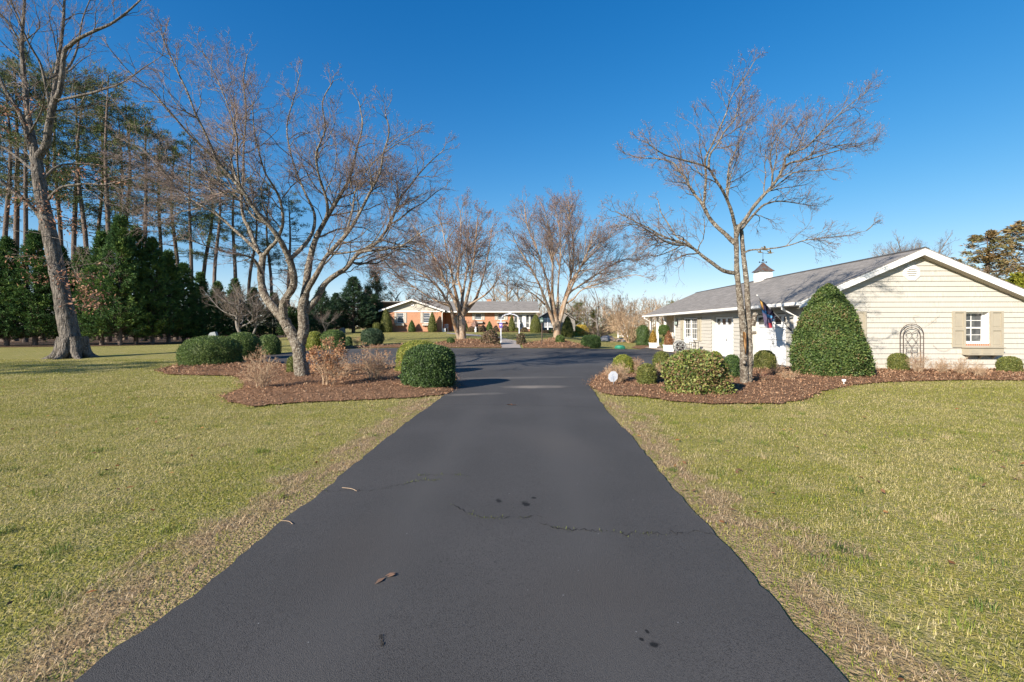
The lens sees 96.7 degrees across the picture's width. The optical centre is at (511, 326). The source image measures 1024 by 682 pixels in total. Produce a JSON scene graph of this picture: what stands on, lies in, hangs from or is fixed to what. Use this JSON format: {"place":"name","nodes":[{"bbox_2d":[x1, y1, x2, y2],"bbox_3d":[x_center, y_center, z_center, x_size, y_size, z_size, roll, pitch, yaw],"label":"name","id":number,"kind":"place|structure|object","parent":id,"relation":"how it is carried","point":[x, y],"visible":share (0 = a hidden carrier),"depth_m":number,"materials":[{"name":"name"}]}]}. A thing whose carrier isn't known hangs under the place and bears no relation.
{"place":"outdoors","nodes":[
{"label":"outdoors","id":0,"kind":"place"},
{"bbox_2d":[0,334,285,346],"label":"litter ground","id":1,"kind":"structure","parent":0,"point":[51,342],"depth_m":43.96,"materials":[{"name":"brown plant"}]},
{"bbox_2d":[0,235,45,345],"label":"dark conifer","id":2,"kind":"object","parent":1,"relation":"on","point":[6,244],"visible":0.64,"depth_m":36.15,"materials":[{"name":"green plant"}]},
{"bbox_2d":[0,69,50,341],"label":"tall pine","id":3,"kind":"object","parent":1,"relation":"on","point":[6,214],"visible":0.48,"depth_m":46.88,"materials":[{"name":"green plant"}]},
{"bbox_2d":[0,228,58,345],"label":"dark conifer","id":4,"kind":"object","parent":1,"relation":"on","point":[33,244],"visible":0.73,"depth_m":36.34,"materials":[{"name":"green plant"}]},
{"bbox_2d":[0,34,73,341],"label":"tall pine","id":5,"kind":"object","parent":1,"relation":"on","point":[24,192],"visible":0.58,"depth_m":44.76,"materials":[{"name":"green plant"}]},
{"bbox_2d":[0,56,73,340],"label":"tall pine","id":6,"kind":"object","parent":1,"relation":"on","point":[16,221],"visible":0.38,"depth_m":47.96,"materials":[{"name":"green plant"}]},
{"bbox_2d":[20,245,81,339],"bbox_3d":[-37.691,-2.602,37.953,4.558,8.568,4.702,0,0,-23],"label":"dark conifer","id":7,"kind":"object","parent":1,"relation":"on","point":[65,256],"visible":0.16,"depth_m":36.95,"materials":[{"name":"green plant"}]},
{"bbox_2d":[10,60,94,245],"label":"tall pine","id":8,"kind":"object","parent":1,"relation":"on","point":[60,233],"visible":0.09,"depth_m":55.78,"materials":[{"name":"green plant"}]},
{"bbox_2d":[1,58,109,339],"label":"tall pine","id":9,"kind":"object","parent":1,"relation":"on","point":[48,156],"visible":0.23,"depth_m":52.51,"materials":[{"name":"green plant"}]},
{"bbox_2d":[45,246,105,336],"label":"dark conifer","id":10,"kind":"object","parent":1,"relation":"on","point":[78,266],"visible":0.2,"depth_m":37.92,"materials":[{"name":"green plant"}]},
{"bbox_2d":[45,67,120,301],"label":"tall pine","id":11,"kind":"object","parent":1,"relation":"on","point":[85,137],"visible":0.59,"depth_m":47.87,"materials":[{"name":"green plant"}]},
{"bbox_2d":[36,61,136,263],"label":"tall pine","id":12,"kind":"object","parent":1,"relation":"on","point":[73,234],"visible":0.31,"depth_m":49.87,"materials":[{"name":"green plant"}]},
{"bbox_2d":[20,62,158,341],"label":"tall pine","id":13,"kind":"object","parent":1,"relation":"on","point":[105,174],"visible":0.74,"depth_m":45.67,"materials":[{"name":"green plant"}]},
{"bbox_2d":[56,95,135,339],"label":"tall pine","id":14,"kind":"object","parent":1,"relation":"on","point":[100,213],"visible":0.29,"depth_m":53.52,"materials":[{"name":"green plant"}]},
{"bbox_2d":[72,229,127,344],"bbox_3d":[-34.086,-3.241,37.847,4.804,9.871,4.542,0,0,40],"label":"dark conifer","id":15,"kind":"object","parent":1,"relation":"on","point":[99,238],"visible":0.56,"depth_m":37.27,"materials":[{"name":"green plant"}]},
{"bbox_2d":[86,98,148,338],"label":"tall pine","id":16,"kind":"object","parent":1,"relation":"on","point":[119,129],"visible":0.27,"depth_m":54.70,"materials":[{"name":"green plant"}]},
{"bbox_2d":[83,212,157,344],"bbox_3d":[-32.708,-3.950,38.073,4.979,11.316,4.827,0,0,-40],"label":"dark conifer","id":17,"kind":"object","parent":1,"relation":"on","point":[118,243],"visible":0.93,"depth_m":37.49,"materials":[{"name":"green plant"}]},
{"bbox_2d":[75,92,166,339],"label":"tall pine","id":18,"kind":"object","parent":1,"relation":"on","point":[127,108],"visible":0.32,"depth_m":51.68,"materials":[{"name":"green plant"}]},
{"bbox_2d":[99,223,171,343],"bbox_3d":[-32.715,-3.623,39.641,4.861,10.650,5.070,0,0,18],"label":"dark conifer","id":19,"kind":"object","parent":1,"relation":"on","point":[140,250],"visible":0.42,"depth_m":39.11,"materials":[{"name":"green plant"}]},
{"bbox_2d":[82,105,204,340],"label":"tall pine","id":20,"kind":"object","parent":1,"relation":"on","point":[144,129],"visible":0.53,"depth_m":47.57,"materials":[{"name":"green plant"}]},
{"bbox_2d":[109,127,196,338],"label":"tall pine","id":21,"kind":"object","parent":1,"relation":"on","point":[159,215],"visible":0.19,"depth_m":54.46,"materials":[{"name":"green plant"}]},
{"bbox_2d":[125,235,184,343],"bbox_3d":[-31.422,-3.178,39.893,4.659,9.743,4.405,0,0,26],"label":"dark conifer","id":22,"kind":"object","parent":1,"relation":"on","point":[154,251],"visible":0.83,"depth_m":39.66,"materials":[{"name":"green plant"}]},
{"bbox_2d":[132,135,213,339],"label":"tall pine","id":23,"kind":"object","parent":1,"relation":"on","point":[174,245],"visible":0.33,"depth_m":51.65,"materials":[{"name":"green plant"}]},
{"bbox_2d":[155,248,198,342],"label":"dark conifer","id":24,"kind":"object","parent":1,"relation":"on","point":[172,270],"visible":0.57,"depth_m":41.87,"materials":[{"name":"green plant"}]},
{"bbox_2d":[145,129,217,338],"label":"tall pine","id":25,"kind":"object","parent":1,"relation":"on","point":[192,142],"visible":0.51,"depth_m":49.71,"materials":[{"name":"green plant"}]},
{"bbox_2d":[162,262,215,342],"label":"dark conifer","id":26,"kind":"object","parent":1,"relation":"on","point":[186,274],"visible":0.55,"depth_m":43.86,"materials":[{"name":"green plant"}]},
{"bbox_2d":[185,271,221,337],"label":"dark conifer","id":27,"kind":"object","parent":1,"relation":"on","point":[200,279],"visible":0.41,"depth_m":45.92,"materials":[{"name":"green plant"}]},
{"bbox_2d":[171,149,236,294],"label":"tall pine","id":28,"kind":"object","parent":1,"relation":"on","point":[204,266],"visible":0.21,"depth_m":55.91,"materials":[{"name":"green plant"}]},
{"bbox_2d":[175,146,251,316],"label":"tall pine","id":29,"kind":"object","parent":1,"relation":"on","point":[217,237],"visible":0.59,"depth_m":49.90,"materials":[{"name":"green plant"}]},
{"bbox_2d":[206,280,236,335],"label":"dark conifer","id":30,"kind":"object","parent":1,"relation":"on","point":[220,287],"visible":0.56,"depth_m":47.73,"materials":[{"name":"green plant"}]},
{"bbox_2d":[180,161,263,296],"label":"tall pine","id":31,"kind":"object","parent":1,"relation":"on","point":[233,242],"visible":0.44,"depth_m":53.79,"materials":[{"name":"green plant"}]},
{"bbox_2d":[219,277,252,335],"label":"dark conifer","id":32,"kind":"object","parent":1,"relation":"on","point":[230,291],"visible":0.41,"depth_m":49.70,"materials":[{"name":"green plant"}]},
{"bbox_2d":[221,175,276,297],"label":"tall pine","id":33,"kind":"object","parent":1,"relation":"on","point":[256,233],"visible":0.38,"depth_m":57.93,"materials":[{"name":"green plant"}]},
{"bbox_2d":[239,286,271,336],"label":"dark conifer","id":34,"kind":"object","parent":1,"relation":"on","point":[259,331],"visible":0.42,"depth_m":51.70,"materials":[{"name":"green plant"}]},
{"bbox_2d":[239,181,297,329],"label":"tall pine","id":35,"kind":"object","parent":1,"relation":"on","point":[269,259],"visible":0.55,"depth_m":59.77,"materials":[{"name":"green plant"}]},
{"bbox_2d":[260,292,281,335],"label":"dark conifer","id":36,"kind":"object","parent":1,"relation":"on","point":[275,322],"visible":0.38,"depth_m":53.52,"materials":[{"name":"green plant"}]},
{"bbox_2d":[255,190,329,336],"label":"tall pine","id":37,"kind":"object","parent":1,"relation":"on","point":[289,230],"visible":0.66,"depth_m":61.87,"materials":[{"name":"green plant"}]},
{"bbox_2d":[363,267,393,300],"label":"loose pine","id":38,"kind":"object","parent":1,"relation":"on","point":[376,287],"visible":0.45,"depth_m":74.02,"materials":[{"name":"green plant"}]},
{"bbox_2d":[74,348,847,681],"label":"driveway","id":39,"kind":"structure","parent":0,"point":[462,594],"depth_m":2.89,"materials":[{"name":"grey asphalt"}]},
{"bbox_2d":[448,333,520,347],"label":"garden walk","id":40,"kind":"structure","parent":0,"point":[507,343],"depth_m":33.53,"materials":[{"name":"concrete"}]},
{"bbox_2d":[0,327,1023,681],"bbox_3d":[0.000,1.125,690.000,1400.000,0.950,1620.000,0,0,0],"label":"lawn","id":41,"kind":"structure","parent":0,"point":[168,353],"depth_m":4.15,"materials":[{"name":"green plant"}]},
{"bbox_2d":[0,0,179,359],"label":"oak tree","id":42,"kind":"object","parent":41,"relation":"on","point":[71,342],"visible":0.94,"depth_m":22.61,"materials":[{"name":"brown plant"}]},
{"bbox_2d":[199,278,285,331],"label":"bare tree","id":43,"kind":"object","parent":41,"relation":"on","point":[236,307],"visible":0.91,"depth_m":35.83,"materials":[{"name":"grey plant"}]},
{"bbox_2d":[221,284,279,333],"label":"bare tree","id":44,"kind":"object","parent":41,"relation":"on","point":[258,303],"visible":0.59,"depth_m":36.45,"materials":[{"name":"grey plant"}]},
{"bbox_2d":[259,334,281,354],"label":"boxwood","id":45,"kind":"object","parent":41,"relation":"on","point":[271,343],"visible":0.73,"depth_m":24.49,"materials":[{"name":"green plant"}]},
{"bbox_2d":[157,359,459,405],"bbox_3d":[-10.622,1.427,19.119,7.041,0.286,24.948,0,0,-45],"label":"mulch bed","id":46,"kind":"object","parent":41,"relation":"on","point":[274,397],"visible":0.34,"depth_m":10.85,"materials":[{"name":"brown plant"}]},
{"bbox_2d":[175,335,244,365],"bbox_3d":[-11.914,0.995,18.031,2.296,1.312,1.952,0,0,0],"label":"boxwood","id":47,"kind":"object","parent":46,"relation":"on","point":[205,350],"visible":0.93,"depth_m":17.45,"materials":[{"name":"green plant"}]},
{"bbox_2d":[227,332,262,358],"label":"boxwood","id":48,"kind":"object","parent":46,"relation":"on","point":[250,342],"visible":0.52,"depth_m":21.38,"materials":[{"name":"green plant"}]},
{"bbox_2d":[231,345,286,387],"bbox_3d":[-6.120,0.989,11.086,0.974,1.126,1.094,0,0,16],"label":"leafless shrub","id":49,"kind":"object","parent":46,"relation":"on","point":[260,376],"visible":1,"depth_m":11.07,"materials":[{"name":"brown plant"}]},
{"bbox_2d":[90,5,458,375],"bbox_3d":[-7.668,-4.070,13.264,12.180,11.660,6.479,0,0,0],"label":"spreading tree","id":50,"kind":"object","parent":46,"relation":"on","point":[297,340],"visible":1,"depth_m":13.45,"materials":[{"name":"brown plant"}]},
{"bbox_2d":[304,336,361,384],"bbox_3d":[-4.567,0.901,11.439,1.349,1.305,1.136,0,0,0],"label":"leafless shrub","id":51,"kind":"object","parent":46,"relation":"on","point":[325,361],"visible":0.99,"depth_m":11.33,"materials":[{"name":"brown plant"}]},
{"bbox_2d":[348,341,400,379],"bbox_3d":[-3.748,0.981,12.564,1.440,1.147,1.284,0,0,0],"label":"leafless shrub","id":52,"kind":"object","parent":46,"relation":"on","point":[378,370],"visible":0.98,"depth_m":12.51,"materials":[{"name":"brown plant"}]},
{"bbox_2d":[394,340,436,370],"bbox_3d":[-3.126,1.048,15.199,1.615,1.236,1.523,0,0,0],"label":"boxwood","id":53,"kind":"object","parent":46,"relation":"on","point":[404,347],"visible":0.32,"depth_m":14.90,"materials":[{"name":"green plant"}]},
{"bbox_2d":[398,343,457,387],"bbox_3d":[-2.142,1.051,11.642,1.546,1.233,1.428,0,0,0],"label":"boxwood","id":54,"kind":"object","parent":46,"relation":"on","point":[431,365],"visible":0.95,"depth_m":11.21,"materials":[{"name":"green plant"}]},
{"bbox_2d":[306,331,321,348],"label":"boxwood","id":55,"kind":"object","parent":41,"relation":"on","point":[313,338],"visible":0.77,"depth_m":28.45,"materials":[{"name":"green plant"}]},
{"bbox_2d":[308,286,341,333],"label":"dark cedar","id":56,"kind":"object","parent":41,"relation":"on","point":[319,308],"visible":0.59,"depth_m":51.51,"materials":[{"name":"green plant"}]},
{"bbox_2d":[319,292,350,330],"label":"dark cedar","id":57,"kind":"object","parent":41,"relation":"on","point":[334,296],"visible":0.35,"depth_m":55.59,"materials":[{"name":"green plant"}]},
{"bbox_2d":[329,276,377,332],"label":"dark cedar","id":58,"kind":"object","parent":41,"relation":"on","point":[351,302],"visible":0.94,"depth_m":55.28,"materials":[{"name":"green plant"}]},
{"bbox_2d":[46,291,677,329],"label":"distant woods","id":59,"kind":"object","parent":41,"relation":"on","point":[532,298],"visible":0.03,"depth_m":138.56,"materials":[{"name":"brown plant"}]},
{"bbox_2d":[360,328,384,344],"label":"yew","id":60,"kind":"object","parent":41,"relation":"on","point":[373,336],"visible":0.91,"depth_m":31.33,"materials":[{"name":"green plant"}]},
{"bbox_2d":[365,294,385,328],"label":"dark cedar","id":61,"kind":"object","parent":41,"relation":"on","point":[376,300],"visible":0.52,"depth_m":59.60,"materials":[{"name":"green plant"}]},
{"bbox_2d":[320,339,502,348],"bbox_3d":[-6.930,1.223,33.707,11.802,0.399,10.121,0,0,-7],"label":"mulch bed","id":62,"kind":"object","parent":41,"relation":"on","point":[448,345],"visible":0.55,"depth_m":30.16,"materials":[{"name":"brown wood"}]},
{"bbox_2d":[320,329,345,349],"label":"boxwood","id":63,"kind":"object","parent":62,"relation":"on","point":[337,334],"visible":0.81,"depth_m":28.17,"materials":[{"name":"green plant"}]},
{"bbox_2d":[366,187,511,338],"bbox_3d":[-5.913,-5.299,36.543,11.584,13.022,10.395,0,0,-13],"label":"vase tree","id":64,"kind":"object","parent":62,"relation":"on","point":[463,307],"visible":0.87,"depth_m":35.98,"materials":[{"name":"beige plant"}]},
{"bbox_2d":[480,329,500,344],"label":"drooping shrub","id":65,"kind":"object","parent":62,"relation":"on","point":[490,336],"visible":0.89,"depth_m":31.79,"materials":[{"name":"beige plant"}]},
{"bbox_2d":[378,299,538,331],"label":"brick house","id":66,"kind":"structure","parent":41,"relation":"on","point":[482,313],"depth_m":59.16,"materials":[{"name":"orange brick"}]},
{"bbox_2d":[482,260,532,300],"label":"bare tree","id":67,"kind":"object","parent":41,"relation":"on","point":[506,295],"visible":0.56,"depth_m":77.88,"materials":[{"name":"brown plant"}]},
{"bbox_2d":[2,380,1023,680],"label":"fallen leaves","id":68,"kind":"object","parent":41,"relation":"on","point":[610,406],"visible":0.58,"depth_m":4.95,"materials":[{"name":"brown plant"}]},
{"bbox_2d":[522,338,590,347],"bbox_3d":[3.126,1.216,35.016,4.882,0.378,11.740,0,0,0],"label":"mulch bed","id":69,"kind":"object","parent":41,"relation":"on","point":[541,345],"visible":0.41,"depth_m":29.94,"materials":[{"name":"brown plant"}]},
{"bbox_2d":[581,334,600,347],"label":"boxwood","id":70,"kind":"object","parent":69,"relation":"on","point":[591,341],"visible":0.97,"depth_m":29.82,"materials":[{"name":"green plant"}]},
{"bbox_2d":[538,307,576,330],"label":"gabled wing","id":71,"kind":"structure","parent":41,"relation":"on","point":[546,315],"depth_m":66.00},
{"bbox_2d":[561,316,574,337],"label":"cone spruce","id":72,"kind":"object","parent":41,"relation":"on","point":[567,330],"visible":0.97,"depth_m":47.64,"materials":[{"name":"green plant"}]},
{"bbox_2d":[496,175,658,337],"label":"vase tree","id":73,"kind":"object","parent":41,"relation":"on","point":[555,317],"visible":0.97,"depth_m":41.03,"materials":[{"name":"beige plant"}]},
{"bbox_2d":[153,337,1023,406],"bbox_3d":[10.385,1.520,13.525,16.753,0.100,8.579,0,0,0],"label":"mulch bed","id":74,"kind":"object","parent":41,"relation":"on","point":[636,390],"visible":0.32,"depth_m":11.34,"materials":[{"name":"brown wood"}]},
{"bbox_2d":[604,360,630,381],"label":"leafless shrub","id":75,"kind":"object","parent":74,"relation":"on","point":[620,371],"visible":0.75,"depth_m":12.50,"materials":[{"name":"beige plant"}]},
{"bbox_2d":[612,354,633,372],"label":"boxwood","id":76,"kind":"object","parent":74,"relation":"on","point":[627,360],"visible":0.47,"depth_m":14.75,"materials":[{"name":"green plant"}]},
{"bbox_2d":[635,363,656,383],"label":"boxwood","id":77,"kind":"object","parent":74,"relation":"on","point":[646,373],"visible":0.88,"depth_m":11.94,"materials":[{"name":"green plant"}]},
{"bbox_2d":[652,351,669,368],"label":"boxwood","id":78,"kind":"object","parent":74,"relation":"on","point":[660,356],"visible":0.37,"depth_m":15.38,"materials":[{"name":"green plant"}]},
{"bbox_2d":[660,348,736,394],"bbox_3d":[4.240,1.099,10.606,1.738,1.195,1.342,0,0,0],"label":"loose shrub","id":79,"kind":"object","parent":74,"relation":"on","point":[699,371],"visible":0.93,"depth_m":10.21,"materials":[{"name":"green plant"}]},
{"bbox_2d":[724,354,739,377],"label":"boxwood","id":80,"kind":"object","parent":74,"relation":"on","point":[732,361],"visible":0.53,"depth_m":13.36,"materials":[{"name":"green plant"}]},
{"bbox_2d":[596,47,889,382],"bbox_3d":[6.354,-2.596,12.083,8.551,8.792,3.824,0,0,0],"label":"leaning tree","id":81,"kind":"object","parent":74,"relation":"on","point":[747,321],"visible":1,"depth_m":11.84,"materials":[{"name":"brown plant"}]},
{"bbox_2d":[753,350,777,368],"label":"boxwood","id":82,"kind":"object","parent":74,"relation":"on","point":[765,358],"visible":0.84,"depth_m":16.24,"materials":[{"name":"green plant"}]},
{"bbox_2d":[787,283,877,376],"bbox_3d":[10.039,0.146,14.429,2.382,3.081,2.262,0,0,0],"label":"conical holly","id":83,"kind":"object","parent":74,"relation":"on","point":[828,337],"visible":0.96,"depth_m":13.85,"materials":[{"name":"green plant"}]},
{"bbox_2d":[885,353,909,370],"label":"boxwood","id":84,"kind":"object","parent":74,"relation":"on","point":[897,361],"visible":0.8,"depth_m":15.62,"materials":[{"name":"green plant"}]},
{"bbox_2d":[900,324,923,368],"bbox_3d":[14.286,0.746,16.258,0.842,1.674,0.026,0,0,2],"label":"iron trellis","id":85,"kind":"object","parent":74,"relation":"on","point":[914,339],"visible":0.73,"depth_m":16.25,"materials":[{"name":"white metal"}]},
{"bbox_2d":[905,352,933,372],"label":"leafless shrub","id":86,"kind":"object","parent":74,"relation":"on","point":[918,367],"visible":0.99,"depth_m":14.80,"materials":[{"name":"beige plant"}]},
{"bbox_2d":[927,357,952,372],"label":"leafless shrub","id":87,"kind":"object","parent":74,"relation":"on","point":[944,368],"visible":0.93,"depth_m":14.85,"materials":[{"name":"beige plant"}]},
{"bbox_2d":[951,357,973,373],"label":"leafless shrub","id":88,"kind":"object","parent":74,"relation":"on","point":[958,367],"visible":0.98,"depth_m":14.39,"materials":[{"name":"beige plant"}]},
{"bbox_2d":[995,356,1023,372],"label":"boxwood","id":89,"kind":"object","parent":74,"relation":"on","point":[1010,363],"visible":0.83,"depth_m":14.92,"materials":[{"name":"green plant"}]},
{"bbox_2d":[578,283,608,335],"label":"bare tree","id":90,"kind":"object","parent":41,"relation":"on","point":[598,307],"visible":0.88,"depth_m":73.95,"materials":[{"name":"brown plant"}]},
{"bbox_2d":[598,289,661,342],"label":"spreading shrub","id":91,"kind":"object","parent":41,"relation":"on","point":[619,325],"visible":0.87,"depth_m":43.77,"materials":[{"name":"beige plant"}]},
{"bbox_2d":[632,345,648,348],"bbox_3d":[10.655,1.531,35.782,2.106,0.077,9.725,0,0,18],"label":"mulch bed","id":92,"kind":"object","parent":41,"relation":"on","point":[640,346],"visible":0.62,"depth_m":34.54,"materials":[{"name":"brown plant"}]},
{"bbox_2d":[635,325,650,345],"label":"evergreen shrub","id":93,"kind":"object","parent":92,"relation":"on","point":[642,333],"visible":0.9,"depth_m":36.44,"materials":[{"name":"green plant"}]},
{"bbox_2d":[642,246,1023,368],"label":"shingled garage","id":94,"kind":"structure","parent":41,"relation":"on","point":[980,315],"depth_m":16.38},
{"bbox_2d":[716,316,732,355],"bbox_3d":[11.171,0.540,23.665,0.079,2.080,2.620,0,0,2],"label":"garage door","id":95,"kind":"structure","parent":94,"relation":"in","point":[724,325],"depth_m":23.91,"materials":[{"name":"paint"}]},
{"bbox_2d":[757,314,785,364],"bbox_3d":[11.038,0.540,19.207,0.080,2.080,2.740,0,0,2],"label":"garage door","id":96,"kind":"structure","parent":94,"relation":"in","point":[777,345],"depth_m":19.10,"materials":[{"name":"paint"}]},
{"bbox_2d":[756,295,791,332],"bbox_3d":[10.074,-0.481,17.458,1.415,1.488,0.291,0,0,0],"label":"flag on pole","id":97,"kind":"object","parent":94,"relation":"attached to","point":[769,314],"visible":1,"depth_m":17.46,"materials":[{"name":"multicoloured fabric"}]},
{"bbox_2d":[966,312,983,342],"bbox_3d":[16.655,0.055,16.510,0.834,1.126,0.095,0,0,2],"label":"window","id":98,"kind":"structure","parent":94,"relation":"in","point":[974,320],"depth_m":16.52,"materials":[{"name":"white glass"}]},
{"bbox_2d":[870,230,959,256],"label":"bare tree","id":99,"kind":"object","parent":41,"relation":"on","point":[909,248],"visible":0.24,"depth_m":41.86,"materials":[{"name":"brown plant"}]},
{"bbox_2d":[960,229,1023,279],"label":"bronze cedar","id":100,"kind":"object","parent":41,"relation":"on","point":[991,237],"visible":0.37,"depth_m":30.60,"materials":[{"name":"plant"}]},
{"bbox_2d":[972,220,1023,278],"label":"bronze cedar","id":101,"kind":"object","parent":41,"relation":"on","point":[1017,228],"visible":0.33,"depth_m":33.80,"materials":[{"name":"green plant"}]},
{"bbox_2d":[1004,272,1023,287],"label":"golden arborvitae","id":102,"kind":"object","parent":41,"relation":"on","point":[1017,279],"visible":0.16,"depth_m":21.86,"materials":[{"name":"yellow plant"}]},
{"bbox_2d":[0,0,1023,326],"label":"sky","id":103,"kind":"structure","parent":0,"point":[536,94],"materials":[{"name":"blue"}]},
{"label":"mulch bed","id":104,"kind":"structure","parent":0,"visible":0},
{"bbox_2d":[380,309,392,331],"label":"cone yew","id":105,"kind":"object","parent":104,"relation":"on","point":[386,324],"visible":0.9,"depth_m":56.08,"materials":[{"name":"green plant"}]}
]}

